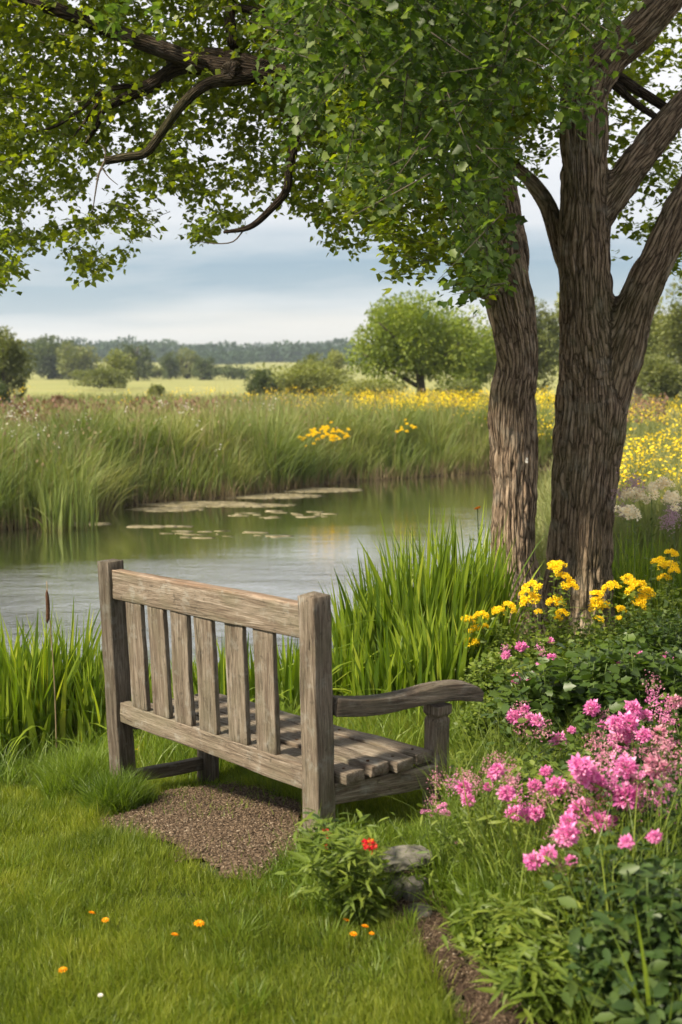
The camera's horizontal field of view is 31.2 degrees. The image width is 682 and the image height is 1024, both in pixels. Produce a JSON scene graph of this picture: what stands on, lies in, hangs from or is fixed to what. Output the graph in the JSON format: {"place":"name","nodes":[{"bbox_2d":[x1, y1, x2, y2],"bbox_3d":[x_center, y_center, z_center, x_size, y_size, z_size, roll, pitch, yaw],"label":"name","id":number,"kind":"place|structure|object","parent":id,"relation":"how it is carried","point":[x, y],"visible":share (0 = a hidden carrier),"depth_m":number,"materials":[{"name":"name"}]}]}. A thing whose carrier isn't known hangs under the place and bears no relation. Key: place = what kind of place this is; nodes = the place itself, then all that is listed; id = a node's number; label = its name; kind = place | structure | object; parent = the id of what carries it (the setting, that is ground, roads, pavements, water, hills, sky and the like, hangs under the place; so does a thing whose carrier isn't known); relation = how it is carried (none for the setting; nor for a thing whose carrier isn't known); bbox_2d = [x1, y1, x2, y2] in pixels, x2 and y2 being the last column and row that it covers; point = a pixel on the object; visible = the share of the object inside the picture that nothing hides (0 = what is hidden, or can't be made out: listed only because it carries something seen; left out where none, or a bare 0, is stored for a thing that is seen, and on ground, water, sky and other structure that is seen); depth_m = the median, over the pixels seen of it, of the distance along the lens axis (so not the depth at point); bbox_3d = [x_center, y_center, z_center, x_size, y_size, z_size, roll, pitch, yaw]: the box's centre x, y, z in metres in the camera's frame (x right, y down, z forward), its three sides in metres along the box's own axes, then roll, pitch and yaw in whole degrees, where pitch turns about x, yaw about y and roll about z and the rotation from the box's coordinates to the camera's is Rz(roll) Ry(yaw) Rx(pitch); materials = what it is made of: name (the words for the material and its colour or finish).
{"place":"outdoors","nodes":[
{"label":"outdoors","id":0,"kind":"place"},
{"bbox_2d":[0,469,549,671],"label":"pond","id":1,"kind":"structure","parent":0,"point":[309,554],"depth_m":15.06,"materials":[{"name":"liquid"}]},
{"bbox_2d":[74,487,363,537],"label":"lily pads","id":2,"kind":"object","parent":1,"relation":"on","point":[188,505],"visible":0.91,"depth_m":19.39,"materials":[{"name":"plant"}]},
{"bbox_2d":[0,626,656,1023],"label":"lawn grass","id":3,"kind":"structure","parent":0,"point":[24,976],"depth_m":3.49,"materials":[{"name":"plant"}]},
{"bbox_2d":[0,358,681,1023],"bbox_3d":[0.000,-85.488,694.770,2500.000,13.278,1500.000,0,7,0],"label":"ground","id":4,"kind":"structure","parent":0,"point":[42,386],"depth_m":89.74,"materials":[{"name":"plant"}]},
{"bbox_2d":[0,325,37,404],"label":"tree","id":5,"kind":"object","parent":4,"relation":"on","point":[13,365],"visible":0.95,"depth_m":47.48,"materials":[{"name":"green plant"}]},
{"bbox_2d":[3,444,54,529],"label":"reed tuft","id":6,"kind":"object","parent":4,"relation":"on","point":[20,511],"visible":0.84,"depth_m":16.60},
{"bbox_2d":[0,620,95,768],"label":"iris clump","id":7,"kind":"object","parent":4,"relation":"on","point":[10,733],"visible":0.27,"depth_m":5.88,"materials":[{"name":"plant"}]},
{"bbox_2d":[19,459,80,532],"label":"reed tuft","id":8,"kind":"object","parent":4,"relation":"on","point":[60,520],"visible":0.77,"depth_m":16.36,"materials":[{"name":"plant"}]},
{"bbox_2d":[45,581,56,751],"bbox_3d":[-1.382,0.781,5.831,0.036,0.913,0.018,0,7,0],"label":"cattail","id":9,"kind":"object","parent":4,"relation":"on","point":[47,607],"visible":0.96,"depth_m":5.81},
{"bbox_2d":[0,613,105,778],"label":"iris clump","id":10,"kind":"object","parent":4,"relation":"on","point":[42,674],"visible":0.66,"depth_m":5.93,"materials":[{"name":"plant"}]},
{"bbox_2d":[6,598,102,698],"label":"iris clump","id":11,"kind":"object","parent":4,"relation":"on","point":[88,638],"visible":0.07,"depth_m":6.26,"materials":[{"name":"plant"}]},
{"bbox_2d":[19,333,89,379],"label":"tree","id":12,"kind":"object","parent":4,"relation":"on","point":[45,360],"visible":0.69,"depth_m":186.84,"materials":[{"name":"green plant"}]},
{"bbox_2d":[23,458,99,529],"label":"reed tuft","id":13,"kind":"object","parent":4,"relation":"on","point":[82,520],"visible":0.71,"depth_m":16.59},
{"bbox_2d":[54,341,105,379],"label":"tree","id":14,"kind":"object","parent":4,"relation":"on","point":[69,360],"visible":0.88,"depth_m":177.49,"materials":[{"name":"green plant"}]},
{"bbox_2d":[68,366,134,388],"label":"field bush","id":15,"kind":"object","parent":4,"relation":"on","point":[104,377],"visible":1,"depth_m":93.71,"materials":[{"name":"green plant"}]},
{"bbox_2d":[60,645,148,755],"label":"iris clump","id":16,"kind":"object","parent":4,"relation":"on","point":[91,699],"visible":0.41,"depth_m":5.99,"materials":[{"name":"plant"}]},
{"bbox_2d":[96,348,137,388],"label":"tree","id":17,"kind":"object","parent":4,"relation":"on","point":[117,360],"visible":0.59,"depth_m":103.90,"materials":[{"name":"green plant"}]},
{"bbox_2d":[115,341,157,380],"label":"tree","id":18,"kind":"object","parent":4,"relation":"on","point":[140,362],"visible":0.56,"depth_m":168.12,"materials":[{"name":"green plant"}]},
{"bbox_2d":[158,350,181,378],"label":"tree","id":19,"kind":"object","parent":4,"relation":"on","point":[168,362],"visible":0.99,"depth_m":188.14,"materials":[{"name":"green plant"}]},
{"bbox_2d":[173,346,200,378],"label":"tree","id":20,"kind":"object","parent":4,"relation":"on","point":[185,369],"visible":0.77,"depth_m":198.16,"materials":[{"name":"green plant"}]},
{"bbox_2d":[102,784,305,879],"bbox_3d":[-0.420,1.155,4.569,0.738,0.155,1.267,-5,8,-34],"label":"mulch patch","id":21,"kind":"object","parent":4,"relation":"on","point":[245,850],"visible":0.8,"depth_m":4.37,"materials":[{"name":"brown wood"}]},
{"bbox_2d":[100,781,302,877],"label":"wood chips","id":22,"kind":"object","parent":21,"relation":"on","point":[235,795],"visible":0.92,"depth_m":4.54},
{"bbox_2d":[190,356,220,379],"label":"tree","id":23,"kind":"object","parent":4,"relation":"on","point":[202,366],"visible":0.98,"depth_m":178.24,"materials":[{"name":"green plant"}]},
{"bbox_2d":[170,633,254,701],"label":"iris clump","id":24,"kind":"object","parent":4,"relation":"on","point":[195,680],"visible":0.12,"depth_m":6.68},
{"bbox_2d":[207,362,255,379],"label":"field bush","id":25,"kind":"object","parent":4,"relation":"on","point":[229,371],"visible":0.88,"depth_m":187.44,"materials":[{"name":"green plant"}]},
{"bbox_2d":[242,368,285,396],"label":"field bush","id":26,"kind":"object","parent":4,"relation":"on","point":[262,381],"visible":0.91,"depth_m":59.45,"materials":[{"name":"green plant"}]},
{"bbox_2d":[0,377,554,531],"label":"bank reeds","id":27,"kind":"object","parent":4,"relation":"on","point":[418,440],"visible":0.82,"depth_m":21.52,"materials":[{"name":"plant"}]},
{"bbox_2d":[97,559,483,837],"bbox_3d":[-0.230,0.766,4.745,0.707,1.150,1.462,-6,9,-44],"label":"garden bench","id":28,"kind":"object","parent":4,"relation":"on","point":[314,754],"visible":0.96,"depth_m":4.42,"materials":[{"name":"brown wood"}]},
{"bbox_2d":[248,635,350,712],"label":"iris clump","id":29,"kind":"object","parent":4,"relation":"on","point":[289,677],"visible":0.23,"depth_m":6.51,"materials":[{"name":"plant"}]},
{"bbox_2d":[256,358,356,396],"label":"field bush","id":30,"kind":"object","parent":4,"relation":"on","point":[303,376],"visible":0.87,"depth_m":60.74,"materials":[{"name":"green plant"}]},
{"bbox_2d":[0,632,634,1023],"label":"long grass","id":31,"kind":"structure","parent":4,"relation":"on","point":[83,772],"depth_m":4.72,"materials":[{"name":"plant"}]},
{"bbox_2d":[0,0,645,646],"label":"shade tree","id":32,"kind":"object","parent":4,"relation":"on","point":[378,100],"visible":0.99,"depth_m":6.79,"materials":[{"name":"green plant"}]},
{"bbox_2d":[0,392,668,425],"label":"rusty dock heads","id":33,"kind":"object","parent":4,"relation":"on","point":[165,402],"visible":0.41,"depth_m":27.52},
{"bbox_2d":[275,809,396,927],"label":"red flower plant","id":34,"kind":"object","parent":4,"relation":"on","point":[343,864],"visible":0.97,"depth_m":3.49,"materials":[{"name":"green plant"}]},
{"bbox_2d":[319,348,352,376],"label":"tree","id":35,"kind":"object","parent":4,"relation":"on","point":[335,358],"visible":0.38,"depth_m":98.77,"materials":[{"name":"green plant"}]},
{"bbox_2d":[296,600,378,695],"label":"iris clump","id":36,"kind":"object","parent":4,"relation":"on","point":[342,657],"visible":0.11,"depth_m":6.57,"materials":[{"name":"plant"}]},
{"bbox_2d":[0,389,681,586],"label":"meadow plants","id":37,"kind":"object","parent":4,"relation":"on","point":[542,519],"visible":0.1,"depth_m":18.50,"materials":[{"name":"plant"}]},
{"bbox_2d":[8,383,681,498],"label":"yellow meadow flowers","id":38,"kind":"object","parent":4,"relation":"on","point":[541,401],"visible":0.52,"depth_m":27.37,"materials":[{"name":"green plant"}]},
{"bbox_2d":[18,334,675,364],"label":"woodland","id":39,"kind":"object","parent":4,"relation":"on","point":[226,353],"visible":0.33,"depth_m":505.76,"materials":[{"name":"green plant"}]},
{"bbox_2d":[280,544,450,695],"bbox_3d":[0.341,0.623,6.912,1.583,0.944,1.604,0,7,0],"label":"iris clump","id":40,"kind":"object","parent":4,"relation":"on","point":[346,608],"visible":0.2,"depth_m":6.66,"materials":[{"name":"plant"}]},
{"bbox_2d":[336,377,409,400],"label":"field bush","id":41,"kind":"object","parent":4,"relation":"on","point":[357,386],"visible":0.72,"depth_m":57.23,"materials":[{"name":"green plant"}]},
{"bbox_2d":[343,627,437,721],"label":"iris clump","id":42,"kind":"object","parent":4,"relation":"on","point":[376,678],"visible":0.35,"depth_m":6.16,"materials":[{"name":"plant"}]},
{"bbox_2d":[382,872,407,900],"bbox_3d":[0.163,1.149,3.683,0.088,0.117,0.083,-6,9,-43],"label":"rock","id":43,"kind":"object","parent":4,"relation":"on","point":[398,883],"visible":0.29,"depth_m":3.65,"materials":[{"name":"grey stone"}]},
{"bbox_2d":[380,845,432,872],"bbox_3d":[0.200,1.057,3.724,0.169,0.052,0.116,-3,7,-23],"label":"rock","id":44,"kind":"object","parent":43,"relation":"on","point":[396,862],"visible":0.69,"depth_m":3.69,"materials":[{"name":"stone"}]},
{"bbox_2d":[295,502,512,712],"bbox_3d":[0.467,0.502,6.754,1.666,1.167,1.795,0,7,0],"label":"iris clump","id":45,"kind":"object","parent":4,"relation":"on","point":[407,590],"visible":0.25,"depth_m":6.56,"materials":[{"name":"plant"}]},
{"bbox_2d":[402,874,428,900],"bbox_3d":[0.227,1.146,3.659,0.075,0.112,0.097,3,7,26],"label":"rock","id":46,"kind":"object","parent":4,"relation":"on","point":[413,889],"visible":0.54,"depth_m":3.62,"materials":[{"name":"grey stone"}]},
{"bbox_2d":[343,289,495,404],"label":"tree","id":47,"kind":"object","parent":4,"relation":"on","point":[419,346],"visible":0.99,"depth_m":42.66,"materials":[{"name":"green plant"}]},
{"bbox_2d":[345,577,501,723],"bbox_3d":[0.568,0.707,6.263,0.751,0.745,1.165,4,8,30],"label":"iris clump","id":48,"kind":"object","parent":4,"relation":"on","point":[443,663],"visible":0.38,"depth_m":6.11,"materials":[{"name":"plant"}]},
{"bbox_2d":[377,770,497,885],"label":"pink flower plant","id":49,"kind":"object","parent":4,"relation":"on","point":[442,810],"visible":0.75,"depth_m":3.68,"materials":[{"name":"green plant"}]},
{"bbox_2d":[426,379,488,404],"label":"field bush","id":50,"kind":"object","parent":4,"relation":"on","point":[461,384],"visible":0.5,"depth_m":51.36,"materials":[{"name":"green plant"}]},
{"bbox_2d":[399,829,519,912],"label":"grass tuft","id":51,"kind":"object","parent":4,"relation":"on","point":[434,882],"visible":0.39,"depth_m":3.60,"materials":[{"name":"plant"}]},
{"bbox_2d":[436,317,496,391],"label":"tree","id":52,"kind":"object","parent":4,"relation":"on","point":[478,373],"visible":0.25,"depth_m":60.74,"materials":[{"name":"green plant"}]},
{"bbox_2d":[345,500,590,664],"bbox_3d":[0.851,0.472,6.990,1.770,1.172,1.490,2,7,16],"label":"iris clump","id":53,"kind":"object","parent":4,"relation":"on","point":[486,574],"visible":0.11,"depth_m":6.87,"materials":[{"name":"plant"}]},
{"bbox_2d":[417,752,520,871],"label":"pink flower plant","id":54,"kind":"object","parent":4,"relation":"on","point":[493,773],"visible":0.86,"depth_m":3.64,"materials":[{"name":"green plant"}]},
{"bbox_2d":[452,610,501,682],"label":"yellow flower plant","id":55,"kind":"object","parent":4,"relation":"on","point":[474,627],"visible":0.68,"depth_m":6.09,"materials":[{"name":"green plant"}]},
{"bbox_2d":[413,844,554,934],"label":"grass tuft","id":56,"kind":"object","parent":4,"relation":"on","point":[466,895],"visible":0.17,"depth_m":3.42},
{"bbox_2d":[449,680,524,752],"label":"leafy shrub","id":57,"kind":"object","parent":4,"relation":"on","point":[473,713],"visible":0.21,"depth_m":5.04,"materials":[{"name":"green plant"}]},
{"bbox_2d":[435,888,555,974],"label":"leafy shrub","id":58,"kind":"object","parent":4,"relation":"on","point":[480,925],"visible":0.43,"depth_m":3.13,"materials":[{"name":"green plant"}]},
{"bbox_2d":[459,644,537,710],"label":"leafy shrub","id":59,"kind":"object","parent":4,"relation":"on","point":[484,677],"visible":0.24,"depth_m":5.59,"materials":[{"name":"green plant"}]},
{"bbox_2d":[485,578,546,668],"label":"yellow flower plant","id":60,"kind":"object","parent":4,"relation":"on","point":[524,600],"visible":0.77,"depth_m":6.17,"materials":[{"name":"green plant"}]},
{"bbox_2d":[470,700,582,786],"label":"pink flower plant","id":61,"kind":"object","parent":4,"relation":"on","point":[514,717],"visible":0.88,"depth_m":4.25,"materials":[{"name":"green plant"}]},
{"bbox_2d":[494,296,559,394],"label":"tree","id":62,"kind":"object","parent":4,"relation":"on","point":[548,329],"visible":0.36,"depth_m":68.62,"materials":[{"name":"green plant"}]},
{"bbox_2d":[492,637,561,697],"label":"pink flower plant","id":63,"kind":"object","parent":4,"relation":"on","point":[523,644],"visible":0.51,"depth_m":5.42,"materials":[{"name":"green plant"}]},
{"bbox_2d":[465,752,591,881],"bbox_3d":[0.550,0.907,3.529,0.404,0.500,0.307,2,7,18],"label":"pink flower plant","id":64,"kind":"object","parent":4,"relation":"on","point":[537,814],"visible":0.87,"depth_m":3.48,"materials":[{"name":"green plant"}]},
{"bbox_2d":[376,608,681,1023],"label":"ground cover","id":65,"kind":"object","parent":4,"relation":"on","point":[475,756],"visible":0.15,"depth_m":3.49,"materials":[{"name":"green plant"}]},
{"bbox_2d":[490,884,601,970],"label":"leafy shrub","id":66,"kind":"object","parent":4,"relation":"on","point":[513,933],"visible":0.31,"depth_m":3.01,"materials":[{"name":"green plant"}]},
{"bbox_2d":[498,630,594,675],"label":"leafy shrub","id":67,"kind":"object","parent":4,"relation":"on","point":[553,648],"visible":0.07,"depth_m":6.15,"materials":[{"name":"green plant"}]},
{"bbox_2d":[482,811,635,906],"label":"pink flower plant","id":68,"kind":"object","parent":4,"relation":"on","point":[568,830],"visible":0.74,"depth_m":3.19,"materials":[{"name":"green plant"}]},
{"bbox_2d":[530,560,594,658],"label":"yellow flower plant","id":69,"kind":"object","parent":4,"relation":"on","point":[557,565],"visible":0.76,"depth_m":6.31,"materials":[{"name":"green plant"}]},
{"bbox_2d":[481,744,649,833],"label":"leafy shrub","id":70,"kind":"object","parent":4,"relation":"on","point":[522,775],"visible":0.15,"depth_m":4.02,"materials":[{"name":"green plant"}]},
{"bbox_2d":[511,843,623,968],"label":"pink flower plant","id":71,"kind":"object","parent":4,"relation":"on","point":[528,865],"visible":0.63,"depth_m":3.11,"materials":[{"name":"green plant"}]},
{"bbox_2d":[480,639,670,754],"bbox_3d":[0.928,0.790,4.853,0.743,0.534,0.749,3,7,22],"label":"leafy shrub","id":72,"kind":"object","parent":4,"relation":"on","point":[562,688],"visible":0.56,"depth_m":4.79,"materials":[{"name":"green plant"}]},
{"bbox_2d":[519,752,663,896],"bbox_3d":[0.714,0.894,3.469,0.416,0.497,0.349,0,7,0],"label":"pink flower plant","id":73,"kind":"object","parent":4,"relation":"on","point":[579,771],"visible":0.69,"depth_m":3.38,"materials":[{"name":"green plant"}]},
{"bbox_2d":[512,0,681,640],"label":"shade tree","id":74,"kind":"object","parent":4,"relation":"on","point":[604,330],"visible":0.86,"depth_m":7.68,"materials":[{"name":"brown plant"}]},
{"bbox_2d":[568,580,630,649],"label":"yellow flower plant","id":75,"kind":"object","parent":4,"relation":"on","point":[597,602],"visible":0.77,"depth_m":6.31,"materials":[{"name":"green plant"}]},
{"bbox_2d":[524,720,681,834],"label":"leafy shrub","id":76,"kind":"object","parent":4,"relation":"on","point":[562,764],"visible":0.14,"depth_m":3.91,"materials":[{"name":"plant"}]},
{"bbox_2d":[542,612,680,668],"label":"leafy shrub","id":77,"kind":"object","parent":4,"relation":"on","point":[607,640],"visible":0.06,"depth_m":6.19,"materials":[{"name":"green plant"}]},
{"bbox_2d":[542,826,681,946],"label":"leafy shrub","id":78,"kind":"object","parent":4,"relation":"on","point":[549,885],"visible":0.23,"depth_m":3.06,"materials":[{"name":"green plant"}]},
{"bbox_2d":[547,855,681,1023],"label":"leafy shrub","id":79,"kind":"object","parent":4,"relation":"on","point":[656,903],"visible":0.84,"depth_m":2.74,"materials":[{"name":"green plant"}]},
{"bbox_2d":[551,671,678,770],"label":"pink flower plant","id":80,"kind":"object","parent":4,"relation":"on","point":[642,714],"visible":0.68,"depth_m":4.10,"materials":[{"name":"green plant"}]},
{"bbox_2d":[559,519,680,632],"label":"grass clump","id":81,"kind":"object","parent":4,"relation":"on","point":[631,548],"visible":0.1,"depth_m":8.36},
{"bbox_2d":[562,710,678,820],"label":"pink flower plant","id":82,"kind":"object","parent":4,"relation":"on","point":[618,730],"visible":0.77,"depth_m":3.85,"materials":[{"name":"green plant"}]},
{"bbox_2d":[565,636,676,680],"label":"leafy shrub","id":83,"kind":"object","parent":4,"relation":"on","point":[581,650],"visible":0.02,"depth_m":5.35,"materials":[{"name":"green plant"}]},
{"bbox_2d":[569,827,679,976],"bbox_3d":[0.713,0.974,2.948,0.306,0.462,0.373,-4,8,-29],"label":"pink flower plant","id":84,"kind":"object","parent":4,"relation":"on","point":[628,869],"visible":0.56,"depth_m":2.88,"materials":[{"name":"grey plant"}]},
{"bbox_2d":[571,730,681,878],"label":"pink flower plant","id":85,"kind":"object","parent":4,"relation":"on","point":[619,803],"visible":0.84,"depth_m":3.40,"materials":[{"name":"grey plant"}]},
{"bbox_2d":[575,628,681,749],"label":"leafy shrub","id":86,"kind":"object","parent":4,"relation":"on","point":[638,666],"visible":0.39,"depth_m":4.79,"materials":[{"name":"green plant"}]},
{"bbox_2d":[611,469,645,633],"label":"lilac flower","id":87,"kind":"object","parent":4,"relation":"on","point":[619,495],"visible":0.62,"depth_m":7.56,"materials":[{"name":"purple plant"}]},
{"bbox_2d":[591,982,681,1023],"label":"leafy shrub","id":88,"kind":"object","parent":4,"relation":"on","point":[656,1015],"visible":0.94,"depth_m":2.57,"materials":[{"name":"green plant"}]},
{"bbox_2d":[608,573,668,648],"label":"yellow flower plant","id":89,"kind":"object","parent":4,"relation":"on","point":[643,596],"visible":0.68,"depth_m":6.37,"materials":[{"name":"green plant"}]},
{"bbox_2d":[610,901,681,1018],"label":"grass stalk","id":90,"kind":"object","parent":4,"relation":"on","point":[647,992],"depth_m":2.60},
{"bbox_2d":[619,293,674,398],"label":"tree","id":91,"kind":"object","parent":4,"relation":"on","point":[638,391],"visible":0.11,"depth_m":64.53,"materials":[{"name":"green plant"}]},
{"bbox_2d":[612,522,681,627],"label":"grass clump","id":92,"kind":"object","parent":4,"relation":"on","point":[622,589],"visible":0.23,"depth_m":8.09,"materials":[{"name":"plant"}]},
{"bbox_2d":[613,590,681,669],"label":"leafy shrub","id":93,"kind":"object","parent":4,"relation":"on","point":[673,636],"visible":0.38,"depth_m":6.08,"materials":[{"name":"green plant"}]},
{"bbox_2d":[614,476,681,610],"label":"peach flower","id":94,"kind":"object","parent":4,"relation":"on","point":[668,497],"visible":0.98,"depth_m":7.38,"materials":[{"name":"beige plant"}]},
{"bbox_2d":[614,543,681,625],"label":"grass clump","id":95,"kind":"object","parent":4,"relation":"on","point":[655,600],"visible":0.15,"depth_m":7.88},
{"bbox_2d":[630,548,681,649],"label":"yellow flower plant","id":96,"kind":"object","parent":4,"relation":"on","point":[662,565],"visible":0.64,"depth_m":6.47,"materials":[{"name":"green plant"}]},
{"bbox_2d":[635,354,681,405],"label":"field tree","id":97,"kind":"object","parent":4,"relation":"on","point":[661,376],"visible":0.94,"depth_m":45.42,"materials":[{"name":"green plant"}]},
{"bbox_2d":[643,688,681,800],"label":"pink flower plant","id":98,"kind":"object","parent":4,"relation":"on","point":[673,718],"visible":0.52,"depth_m":4.02,"materials":[{"name":"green plant"}]},
{"bbox_2d":[647,275,681,379],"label":"tree","id":99,"kind":"object","parent":4,"relation":"on","point":[673,324],"visible":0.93,"depth_m":54.95,"materials":[{"name":"green plant"}]},
{"bbox_2d":[658,499,681,612],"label":"lilac flower","id":100,"kind":"object","parent":4,"relation":"on","point":[674,517],"visible":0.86,"depth_m":7.52,"materials":[{"name":"purple plant"}]},
{"bbox_2d":[0,0,681,349],"label":"sky","id":101,"kind":"structure","parent":0,"point":[270,284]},
{"bbox_2d":[384,870,556,1023],"bbox_3d":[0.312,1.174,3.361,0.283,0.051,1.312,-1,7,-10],"label":"soil path","id":102,"kind":"structure","parent":0,"point":[460,987],"depth_m":3.17,"materials":[{"name":"soil"}]},
{"bbox_2d":[380,872,563,1023],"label":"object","id":103,"kind":"object","parent":102,"relation":"on","point":[490,1009],"visible":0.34,"depth_m":3.13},
{"bbox_2d":[470,922,599,1023],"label":"leafy shrub","id":104,"kind":"object","parent":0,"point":[518,983],"visible":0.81,"depth_m":2.87,"materials":[{"name":"green plant"}]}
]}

